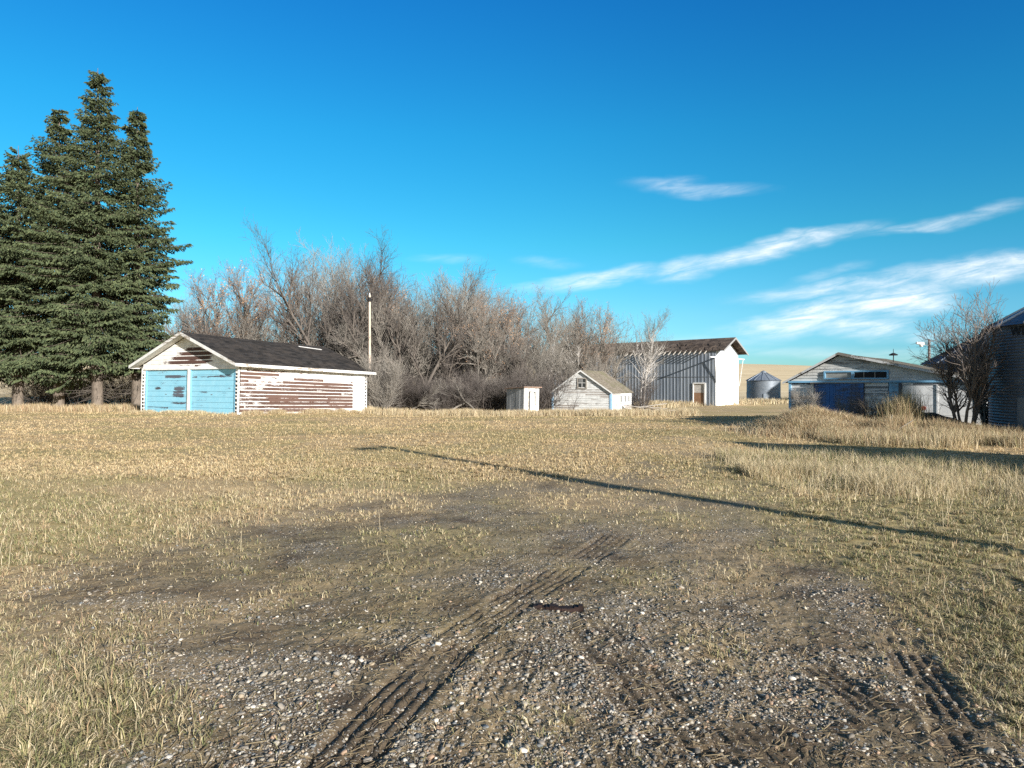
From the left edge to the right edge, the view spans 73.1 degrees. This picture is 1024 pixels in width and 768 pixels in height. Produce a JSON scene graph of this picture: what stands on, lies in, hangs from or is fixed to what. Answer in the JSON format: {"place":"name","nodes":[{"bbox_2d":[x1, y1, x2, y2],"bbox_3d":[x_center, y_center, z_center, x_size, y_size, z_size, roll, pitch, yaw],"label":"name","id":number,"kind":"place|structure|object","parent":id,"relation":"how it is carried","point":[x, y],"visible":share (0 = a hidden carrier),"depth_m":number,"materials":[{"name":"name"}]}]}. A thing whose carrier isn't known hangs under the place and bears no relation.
{"place":"outdoors","nodes":[
{"label":"outdoors","id":0,"kind":"place"},
{"bbox_2d":[0,402,140,411],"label":"tall grass","id":1,"kind":"structure","parent":0,"point":[43,407],"depth_m":41.06,"materials":[{"name":"beige plant"}]},
{"bbox_2d":[359,404,627,416],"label":"tall grass","id":2,"kind":"structure","parent":0,"point":[471,412],"depth_m":41.08,"materials":[{"name":"beige plant"}]},
{"bbox_2d":[0,353,1023,767],"bbox_3d":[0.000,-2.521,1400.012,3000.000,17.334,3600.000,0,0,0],"label":"ground","id":3,"kind":"structure","parent":0,"point":[394,703],"depth_m":4.91,"materials":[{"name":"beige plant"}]},
{"bbox_2d":[0,377,78,405],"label":"bare shrub","id":4,"kind":"object","parent":3,"relation":"on","point":[40,395],"visible":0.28,"depth_m":50.76,"materials":[{"name":"brown plant"}]},
{"bbox_2d":[0,146,81,406],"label":"spruce tree","id":5,"kind":"object","parent":3,"relation":"on","point":[19,176],"visible":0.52,"depth_m":46.94,"materials":[{"name":"green plant"}]},
{"bbox_2d":[0,109,122,406],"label":"spruce tree","id":6,"kind":"object","parent":3,"relation":"on","point":[51,166],"visible":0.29,"depth_m":47.08,"materials":[{"name":"green plant"}]},
{"bbox_2d":[24,374,103,405],"bbox_3d":[-33.550,0.458,51.671,4.890,3.108,5.062,0,0,-12],"label":"bare shrub","id":7,"kind":"object","parent":3,"relation":"on","point":[67,400],"visible":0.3,"depth_m":51.34,"materials":[{"name":"brown plant"}]},
{"bbox_2d":[12,70,170,406],"bbox_3d":[-28.014,-9.727,46.528,9.130,23.104,8.945,0,0,0],"label":"spruce tree","id":8,"kind":"object","parent":3,"relation":"on","point":[89,349],"visible":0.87,"depth_m":45.40,"materials":[{"name":"green plant"}]},
{"bbox_2d":[0,580,187,767],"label":"grass","id":9,"kind":"structure","parent":3,"relation":"on","point":[54,695],"depth_m":3.12,"materials":[{"name":"beige plant"}]},
{"bbox_2d":[103,375,130,405],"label":"bare shrub","id":10,"kind":"object","parent":3,"relation":"on","point":[126,389],"visible":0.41,"depth_m":53.48,"materials":[{"name":"brown plant"}]},
{"bbox_2d":[78,107,192,405],"bbox_3d":[-25.789,-8.613,47.538,7.092,20.900,7.246,0,0,0],"label":"spruce tree","id":11,"kind":"object","parent":3,"relation":"on","point":[147,197],"visible":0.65,"depth_m":46.96,"materials":[{"name":"green plant"}]},
{"bbox_2d":[128,409,237,415],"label":"tall grass","id":12,"kind":"structure","parent":3,"relation":"on","point":[197,412],"depth_m":36.40,"materials":[{"name":"beige plant"}]},
{"bbox_2d":[154,290,221,338],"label":"bare tree","id":13,"kind":"object","parent":3,"relation":"on","point":[185,306],"visible":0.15,"depth_m":64.62,"materials":[{"name":"brown plant"}]},
{"bbox_2d":[178,310,237,336],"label":"bare tree","id":14,"kind":"object","parent":3,"relation":"on","point":[215,333],"visible":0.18,"depth_m":51.90,"materials":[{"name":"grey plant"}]},
{"bbox_2d":[175,267,279,340],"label":"bare tree","id":15,"kind":"object","parent":3,"relation":"on","point":[217,313],"visible":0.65,"depth_m":52.81,"materials":[{"name":"grey plant"}]},
{"bbox_2d":[184,285,277,338],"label":"bare tree","id":16,"kind":"object","parent":3,"relation":"on","point":[259,299],"visible":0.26,"depth_m":57.87,"materials":[{"name":"brown plant"}]},
{"bbox_2d":[129,332,375,414],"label":"garage","id":17,"kind":"structure","parent":3,"relation":"on","point":[185,371],"depth_m":37.85,"materials":[{"name":"white paint"}]},
{"bbox_2d":[147,370,186,412],"bbox_3d":[-18.975,0.394,38.037,3.500,2.330,0.090,0,-2,29],"label":"door","id":18,"kind":"structure","parent":17,"relation":"in","point":[166,389],"depth_m":38.03,"materials":[{"name":"blue paint"}]},
{"bbox_2d":[191,369,234,413],"bbox_3d":[-15.677,0.388,36.234,3.420,2.330,0.090,0,-2,29],"label":"door","id":19,"kind":"structure","parent":17,"relation":"in","point":[212,390],"depth_m":36.19,"materials":[{"name":"blue paint"}]},
{"bbox_2d":[215,256,303,342],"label":"bare tree","id":20,"kind":"object","parent":3,"relation":"on","point":[235,289],"visible":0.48,"depth_m":55.49,"materials":[{"name":"grey plant"}]},
{"bbox_2d":[227,305,302,343],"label":"bare tree","id":21,"kind":"object","parent":3,"relation":"on","point":[267,338],"visible":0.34,"depth_m":51.41,"materials":[{"name":"brown plant"}]},
{"bbox_2d":[243,247,327,342],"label":"bare tree","id":22,"kind":"object","parent":3,"relation":"on","point":[266,275],"visible":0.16,"depth_m":68.92,"materials":[{"name":"brown wood"}]},
{"bbox_2d":[240,408,359,415],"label":"tall grass","id":23,"kind":"structure","parent":3,"relation":"on","point":[283,411],"depth_m":38.67,"materials":[{"name":"beige plant"}]},
{"bbox_2d":[266,269,367,354],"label":"bare tree","id":24,"kind":"object","parent":3,"relation":"on","point":[321,341],"visible":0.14,"depth_m":55.80,"materials":[{"name":"brown plant"}]},
{"bbox_2d":[259,242,376,355],"bbox_3d":[-15.265,-5.153,56.033,9.011,14.160,10.330,0,0,-2],"label":"bare tree","id":25,"kind":"object","parent":3,"relation":"on","point":[335,297],"visible":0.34,"depth_m":54.66,"materials":[{"name":"grey plant"}]},
{"bbox_2d":[287,230,373,343],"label":"bare tree","id":26,"kind":"object","parent":3,"relation":"on","point":[324,277],"visible":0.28,"depth_m":62.83,"materials":[{"name":"brown wood"}]},
{"bbox_2d":[240,209,425,363],"bbox_3d":[-12.595,-5.046,53.085,9.531,13.980,17.890,0,0,33],"label":"bare tree","id":27,"kind":"object","parent":3,"relation":"on","point":[305,337],"visible":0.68,"depth_m":50.35,"materials":[{"name":"grey plant"}]},
{"bbox_2d":[283,248,392,351],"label":"bare tree","id":28,"kind":"object","parent":3,"relation":"on","point":[347,273],"visible":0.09,"depth_m":60.84,"materials":[{"name":"grey plant"}]},
{"bbox_2d":[258,293,418,357],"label":"bare tree","id":29,"kind":"object","parent":3,"relation":"on","point":[293,323],"visible":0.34,"depth_m":52.53,"materials":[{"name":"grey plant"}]},
{"bbox_2d":[299,248,418,347],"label":"bare tree","id":30,"kind":"object","parent":3,"relation":"on","point":[345,275],"visible":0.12,"depth_m":67.27,"materials":[{"name":"brown wood"}]},
{"bbox_2d":[368,293,370,406],"bbox_3d":[-9.889,-2.118,48.006,0.242,8.400,0.241,0,0,0],"label":"utility pole","id":31,"kind":"object","parent":3,"relation":"on","point":[369,330],"visible":0.68,"depth_m":47.96,"materials":[{"name":"white wood"}]},
{"bbox_2d":[326,289,437,378],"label":"bare tree","id":32,"kind":"object","parent":3,"relation":"on","point":[364,341],"visible":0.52,"depth_m":50.38,"materials":[{"name":"grey plant"}]},
{"bbox_2d":[358,340,407,409],"bbox_3d":[-8.480,-0.430,44.576,3.618,5.139,4.051,0,0,3],"label":"bare shrub","id":33,"kind":"object","parent":3,"relation":"on","point":[388,392],"visible":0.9,"depth_m":44.19,"materials":[{"name":"grey plant"}]},
{"bbox_2d":[329,294,443,389],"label":"bare tree","id":34,"kind":"object","parent":3,"relation":"on","point":[378,334],"visible":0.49,"depth_m":50.38,"materials":[{"name":"grey plant"}]},
{"bbox_2d":[353,272,434,375],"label":"bare tree","id":35,"kind":"object","parent":3,"relation":"on","point":[415,309],"visible":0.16,"depth_m":56.50,"materials":[{"name":"grey plant"}]},
{"bbox_2d":[355,268,432,371],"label":"bare tree","id":36,"kind":"object","parent":3,"relation":"on","point":[404,294],"visible":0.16,"depth_m":56.75,"materials":[{"name":"brown plant"}]},
{"bbox_2d":[299,261,495,408],"bbox_3d":[-8.257,-3.462,49.683,14.232,11.739,7.582,0,0,-9],"label":"bare tree","id":37,"kind":"object","parent":3,"relation":"on","point":[397,353],"visible":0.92,"depth_m":49.62,"materials":[{"name":"grey plant"}]},
{"bbox_2d":[379,365,428,409],"bbox_3d":[-7.936,0.524,49.290,4.519,4.064,4.365,0,0,16],"label":"bare shrub","id":38,"kind":"object","parent":3,"relation":"on","point":[401,401],"visible":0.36,"depth_m":48.68,"materials":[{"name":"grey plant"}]},
{"bbox_2d":[395,374,427,409],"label":"bare shrub","id":39,"kind":"object","parent":3,"relation":"on","point":[405,405],"visible":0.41,"depth_m":48.79,"materials":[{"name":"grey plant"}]},
{"bbox_2d":[407,378,449,410],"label":"bare shrub","id":40,"kind":"object","parent":3,"relation":"on","point":[426,407],"visible":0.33,"depth_m":48.19,"materials":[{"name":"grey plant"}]},
{"bbox_2d":[395,281,470,388],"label":"bare tree","id":41,"kind":"object","parent":3,"relation":"on","point":[428,328],"visible":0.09,"depth_m":60.40,"materials":[{"name":"grey plant"}]},
{"bbox_2d":[402,342,463,390],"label":"bare tree","id":42,"kind":"object","parent":3,"relation":"on","point":[427,366],"visible":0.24,"depth_m":53.15,"materials":[{"name":"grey plant"}]},
{"bbox_2d":[393,257,489,399],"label":"bare tree","id":43,"kind":"object","parent":3,"relation":"on","point":[455,290],"visible":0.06,"depth_m":73.22,"materials":[{"name":"grey plant"}]},
{"bbox_2d":[422,376,466,410],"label":"bare shrub","id":44,"kind":"object","parent":3,"relation":"on","point":[442,397],"visible":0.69,"depth_m":47.03,"materials":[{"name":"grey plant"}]},
{"bbox_2d":[401,330,506,402],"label":"bare tree","id":45,"kind":"object","parent":3,"relation":"on","point":[446,372],"visible":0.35,"depth_m":51.45,"materials":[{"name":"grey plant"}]},
{"bbox_2d":[396,271,516,399],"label":"bare tree","id":46,"kind":"object","parent":3,"relation":"on","point":[451,301],"visible":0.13,"depth_m":66.09,"materials":[{"name":"brown plant"}]},
{"bbox_2d":[434,365,492,410],"bbox_3d":[-3.362,0.664,48.141,4.490,4.176,4.337,0,0,11],"label":"bare shrub","id":47,"kind":"object","parent":3,"relation":"on","point":[462,385],"visible":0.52,"depth_m":47.69,"materials":[{"name":"brown plant"}]},
{"bbox_2d":[418,267,517,407],"bbox_3d":[-3.934,-3.601,58.955,8.829,12.319,10.122,0,0,6],"label":"bare tree","id":48,"kind":"object","parent":3,"relation":"on","point":[441,346],"visible":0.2,"depth_m":57.37,"materials":[{"name":"brown plant"}]},
{"bbox_2d":[438,265,499,352],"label":"bare tree","id":49,"kind":"object","parent":3,"relation":"on","point":[464,293],"visible":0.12,"depth_m":65.27,"materials":[{"name":"brown wood"}]},
{"bbox_2d":[443,373,504,411],"bbox_3d":[-2.625,0.880,47.985,5.040,3.608,4.868,0,0,18],"label":"bare shrub","id":50,"kind":"object","parent":3,"relation":"on","point":[479,395],"visible":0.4,"depth_m":47.16,"materials":[{"name":"brown plant"}]},
{"bbox_2d":[435,286,532,385],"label":"bare tree","id":51,"kind":"object","parent":3,"relation":"on","point":[506,322],"visible":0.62,"depth_m":51.22,"materials":[{"name":"grey plant"}]},
{"bbox_2d":[442,299,531,391],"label":"bare tree","id":52,"kind":"object","parent":3,"relation":"on","point":[478,352],"visible":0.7,"depth_m":50.77,"materials":[{"name":"brown plant"}]},
{"bbox_2d":[448,375,528,411],"bbox_3d":[-1.959,0.973,48.199,5.769,3.358,5.973,0,0,39],"label":"bare shrub","id":53,"kind":"object","parent":3,"relation":"on","point":[494,398],"visible":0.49,"depth_m":47.18,"materials":[{"name":"brown plant"}]},
{"bbox_2d":[435,272,548,380],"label":"bare tree","id":54,"kind":"object","parent":3,"relation":"on","point":[525,331],"visible":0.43,"depth_m":56.35,"materials":[{"name":"brown plant"}]},
{"bbox_2d":[441,324,542,381],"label":"bare tree","id":55,"kind":"object","parent":3,"relation":"on","point":[512,353],"visible":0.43,"depth_m":50.88,"materials":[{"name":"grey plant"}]},
{"bbox_2d":[455,284,531,376],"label":"bare tree","id":56,"kind":"object","parent":3,"relation":"on","point":[518,314],"visible":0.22,"depth_m":59.39,"materials":[{"name":"brown plant"}]},
{"bbox_2d":[0,456,1023,767],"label":"grass","id":57,"kind":"structure","parent":3,"relation":"on","point":[56,652],"depth_m":5.57,"materials":[{"name":"beige plant"}]},
{"bbox_2d":[0,478,1023,767],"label":"dead straw","id":58,"kind":"object","parent":3,"relation":"on","point":[684,760],"visible":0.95,"depth_m":3.75,"materials":[{"name":"beige plant"}]},
{"bbox_2d":[504,387,541,410],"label":"outhouse","id":59,"kind":"structure","parent":3,"relation":"on","point":[519,398],"depth_m":44.48,"materials":[{"name":"white paint"}]},
{"bbox_2d":[464,282,583,403],"bbox_3d":[-0.112,-2.898,56.876,9.573,10.916,8.351,0,0,-37],"label":"bare tree","id":60,"kind":"object","parent":3,"relation":"on","point":[539,337],"visible":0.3,"depth_m":56.36,"materials":[{"name":"brown plant"}]},
{"bbox_2d":[488,374,565,410],"bbox_3d":[1.455,0.912,47.063,5.594,3.383,5.792,0,0,12],"label":"bare shrub","id":61,"kind":"object","parent":3,"relation":"on","point":[540,394],"visible":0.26,"depth_m":46.53,"materials":[{"name":"brown plant"}]},
{"bbox_2d":[498,348,558,385],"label":"bare tree","id":62,"kind":"object","parent":3,"relation":"on","point":[539,366],"visible":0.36,"depth_m":51.41,"materials":[{"name":"brown plant"}]},
{"bbox_2d":[501,360,578,409],"bbox_3d":[2.224,0.522,47.453,5.806,4.434,6.011,0,0,10],"label":"bare shrub","id":63,"kind":"object","parent":3,"relation":"on","point":[534,381],"visible":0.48,"depth_m":46.88,"materials":[{"name":"brown plant"}]},
{"bbox_2d":[519,304,570,404],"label":"bare tree","id":64,"kind":"object","parent":3,"relation":"on","point":[550,336],"visible":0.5,"depth_m":57.25,"materials":[{"name":"plant"}]},
{"bbox_2d":[525,331,577,403],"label":"bare tree","id":65,"kind":"object","parent":3,"relation":"on","point":[542,357],"visible":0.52,"depth_m":53.79,"materials":[{"name":"brown plant"}]},
{"bbox_2d":[533,603,582,612],"bbox_3d":[0.311,1.519,4.654,0.333,0.067,0.137,0,0,6],"label":"rotten board","id":66,"kind":"object","parent":3,"relation":"on","point":[563,608],"visible":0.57,"depth_m":4.64,"materials":[{"name":"brown wood"}]},
{"bbox_2d":[524,283,599,382],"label":"bare tree","id":67,"kind":"object","parent":3,"relation":"on","point":[538,301],"visible":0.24,"depth_m":69.28,"materials":[{"name":"brown plant"}]},
{"bbox_2d":[543,339,602,389],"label":"bare tree","id":68,"kind":"object","parent":3,"relation":"on","point":[561,371],"visible":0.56,"depth_m":51.45,"materials":[{"name":"grey plant"}]},
{"bbox_2d":[535,301,615,379],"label":"bare tree","id":69,"kind":"object","parent":3,"relation":"on","point":[572,337],"visible":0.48,"depth_m":59.74,"materials":[{"name":"grey plant"}]},
{"bbox_2d":[552,312,599,372],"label":"bare tree","id":70,"kind":"object","parent":3,"relation":"on","point":[576,354],"visible":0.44,"depth_m":58.58,"materials":[{"name":"plant"}]},
{"bbox_2d":[562,296,621,370],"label":"bare tree","id":71,"kind":"object","parent":3,"relation":"on","point":[604,358],"visible":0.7,"depth_m":58.85,"materials":[{"name":"brown plant"}]},
{"bbox_2d":[551,370,633,410],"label":"shed","id":72,"kind":"structure","parent":3,"relation":"on","point":[601,389],"depth_m":46.09,"materials":[{"name":"white paint"}]},
{"bbox_2d":[555,308,633,378],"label":"bare tree","id":73,"kind":"object","parent":3,"relation":"on","point":[615,352],"visible":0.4,"depth_m":72.19,"materials":[{"name":"grey plant"}]},
{"bbox_2d":[587,350,631,383],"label":"bare tree","id":74,"kind":"object","parent":3,"relation":"on","point":[617,375],"visible":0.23,"depth_m":52.02,"materials":[{"name":"grey plant"}]},
{"bbox_2d":[621,374,661,409],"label":"bare shrub","id":75,"kind":"object","parent":3,"relation":"on","point":[641,396],"visible":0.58,"depth_m":50.44,"materials":[{"name":"grey plant"}]},
{"bbox_2d":[541,337,748,405],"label":"barn","id":76,"kind":"structure","parent":3,"relation":"on","point":[702,371],"depth_m":78.76,"materials":[{"name":"grey metal"}]},
{"bbox_2d":[693,383,705,405],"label":"door","id":77,"kind":"structure","parent":76,"relation":"in","point":[699,389],"depth_m":77.20,"materials":[{"name":"paint"}]},
{"bbox_2d":[717,358,737,405],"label":"sliding door","id":78,"kind":"structure","parent":76,"relation":"in","point":[727,369],"depth_m":78.22,"materials":[{"name":"white metal"}]},
{"bbox_2d":[624,306,673,407],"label":"bare tree","id":79,"kind":"object","parent":3,"relation":"on","point":[651,340],"visible":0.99,"depth_m":58.18,"materials":[{"name":"grey plant"}]},
{"bbox_2d":[746,370,781,400],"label":"grain bin","id":80,"kind":"object","parent":3,"relation":"on","point":[763,383],"visible":0.78,"depth_m":92.28,"materials":[{"name":"metal"}]},
{"bbox_2d":[785,385,825,408],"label":"bare shrub","id":81,"kind":"object","parent":3,"relation":"on","point":[813,401],"visible":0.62,"depth_m":23.57,"materials":[{"name":"grey plant"}]},
{"bbox_2d":[702,404,941,444],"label":"tall grass","id":82,"kind":"structure","parent":3,"relation":"on","point":[788,423],"depth_m":20.95,"materials":[{"name":"beige plant"}]},
{"bbox_2d":[832,395,870,417],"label":"bare shrub","id":83,"kind":"object","parent":3,"relation":"on","point":[840,408],"visible":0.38,"depth_m":24.42,"materials":[{"name":"brown plant"}]},
{"bbox_2d":[839,391,885,419],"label":"bare shrub","id":84,"kind":"object","parent":3,"relation":"on","point":[864,412],"visible":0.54,"depth_m":22.55,"materials":[{"name":"brown plant"}]},
{"bbox_2d":[702,443,1023,511],"bbox_3d":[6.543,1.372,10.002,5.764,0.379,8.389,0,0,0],"label":"tall grass","id":85,"kind":"structure","parent":3,"relation":"on","point":[887,478],"depth_m":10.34,"materials":[{"name":"beige plant"}]},
{"bbox_2d":[782,349,981,424],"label":"workshop","id":86,"kind":"structure","parent":3,"relation":"on","point":[834,375],"depth_m":28.78,"materials":[{"name":"white paint"}]},
{"bbox_2d":[814,383,835,412],"bbox_3d":[13.495,0.808,29.739,0.914,1.670,0.034,0,0,40],"label":"sliding door","id":87,"kind":"structure","parent":86,"relation":"in","point":[828,389],"depth_m":29.68,"materials":[{"name":"blue paint"}]},
{"bbox_2d":[836,383,863,415],"bbox_3d":[14.216,0.806,29.105,1.074,1.670,0.033,0,0,40],"label":"sliding door","id":88,"kind":"structure","parent":86,"relation":"in","point":[848,389],"depth_m":29.12,"materials":[{"name":"blue paint"}]},
{"bbox_2d":[824,370,888,378],"bbox_3d":[14.401,-0.379,28.986,2.500,0.360,0.065,0,0,40],"label":"window","id":89,"kind":"structure","parent":86,"relation":"in","point":[869,374],"depth_m":28.92,"materials":[{"name":"glass"}]},
{"bbox_2d":[902,385,935,412],"bbox_3d":[16.216,0.837,27.529,1.190,1.580,0.030,0,0,40],"label":"overhead door","id":90,"kind":"structure","parent":86,"relation":"in","point":[925,390],"depth_m":27.37,"materials":[{"name":"white paint"}]},
{"bbox_2d":[938,385,972,422],"bbox_3d":[17.198,0.835,26.716,1.240,1.580,0.030,0,0,40],"label":"overhead door","id":91,"kind":"structure","parent":86,"relation":"in","point":[944,410],"depth_m":26.84,"materials":[{"name":"white paint"}]},
{"bbox_2d":[860,386,944,422],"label":"tall grass","id":92,"kind":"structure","parent":3,"relation":"on","point":[901,405],"depth_m":21.38,"materials":[{"name":"beige plant"}]},
{"bbox_2d":[907,280,1021,425],"bbox_3d":[13.753,-0.664,20.640,3.253,4.691,3.491,0,0,-42],"label":"bare tree","id":93,"kind":"object","parent":3,"relation":"on","point":[972,385],"visible":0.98,"depth_m":20.38,"materials":[{"name":"brown plant"}]},
{"bbox_2d":[947,310,1001,427],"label":"bare tree","id":94,"kind":"object","parent":3,"relation":"on","point":[983,413],"visible":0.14,"depth_m":23.37,"materials":[{"name":"brown plant"}]},
{"bbox_2d":[983,307,1023,430],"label":"grain bin","id":95,"kind":"object","parent":3,"relation":"on","point":[1005,409],"visible":0.59,"depth_m":19.71,"materials":[{"name":"metal"}]},
{"bbox_2d":[1017,397,1023,429],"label":"door","id":96,"kind":"structure","parent":95,"relation":"in","point":[1020,400],"depth_m":19.16,"materials":[{"name":"metal"}]},
{"bbox_2d":[0,408,1023,481],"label":"grass","id":97,"kind":"structure","parent":0,"point":[131,455],"depth_m":16.41,"materials":[{"name":"beige plant"}]},
{"bbox_2d":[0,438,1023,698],"bbox_3d":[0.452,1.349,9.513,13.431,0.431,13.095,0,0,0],"label":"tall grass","id":98,"kind":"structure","parent":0,"point":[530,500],"depth_m":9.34,"materials":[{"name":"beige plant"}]},
{"bbox_2d":[0,0,1023,365],"label":"sky","id":99,"kind":"structure","parent":0,"point":[800,182],"materials":[{"name":"blue"}]},
{"bbox_2d":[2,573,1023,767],"bbox_3d":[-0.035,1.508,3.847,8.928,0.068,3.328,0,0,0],"label":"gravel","id":100,"kind":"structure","parent":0,"point":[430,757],"depth_m":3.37,"materials":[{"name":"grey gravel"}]},
{"bbox_2d":[616,406,701,415],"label":"tall grass","id":101,"kind":"structure","parent":0,"point":[662,412],"depth_m":45.12,"materials":[{"name":"beige plant"}]},
{"bbox_2d":[634,400,734,408],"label":"tall grass","id":102,"kind":"structure","parent":0,"point":[671,404],"depth_m":73.72,"materials":[{"name":"beige plant"}]},
{"bbox_2d":[726,396,788,405],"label":"tall grass","id":103,"kind":"structure","parent":0,"point":[758,401],"depth_m":84.28,"materials":[{"name":"beige plant"}]},
{"bbox_2d":[745,478,1023,746],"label":"grass","id":104,"kind":"structure","parent":0,"point":[1005,585],"depth_m":5.83,"materials":[{"name":"beige plant"}]},
{"bbox_2d":[786,406,1023,452],"bbox_3d":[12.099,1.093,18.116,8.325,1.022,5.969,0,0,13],"label":"tall grass","id":105,"kind":"structure","parent":0,"point":[946,438],"depth_m":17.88,"materials":[{"name":"beige plant"}]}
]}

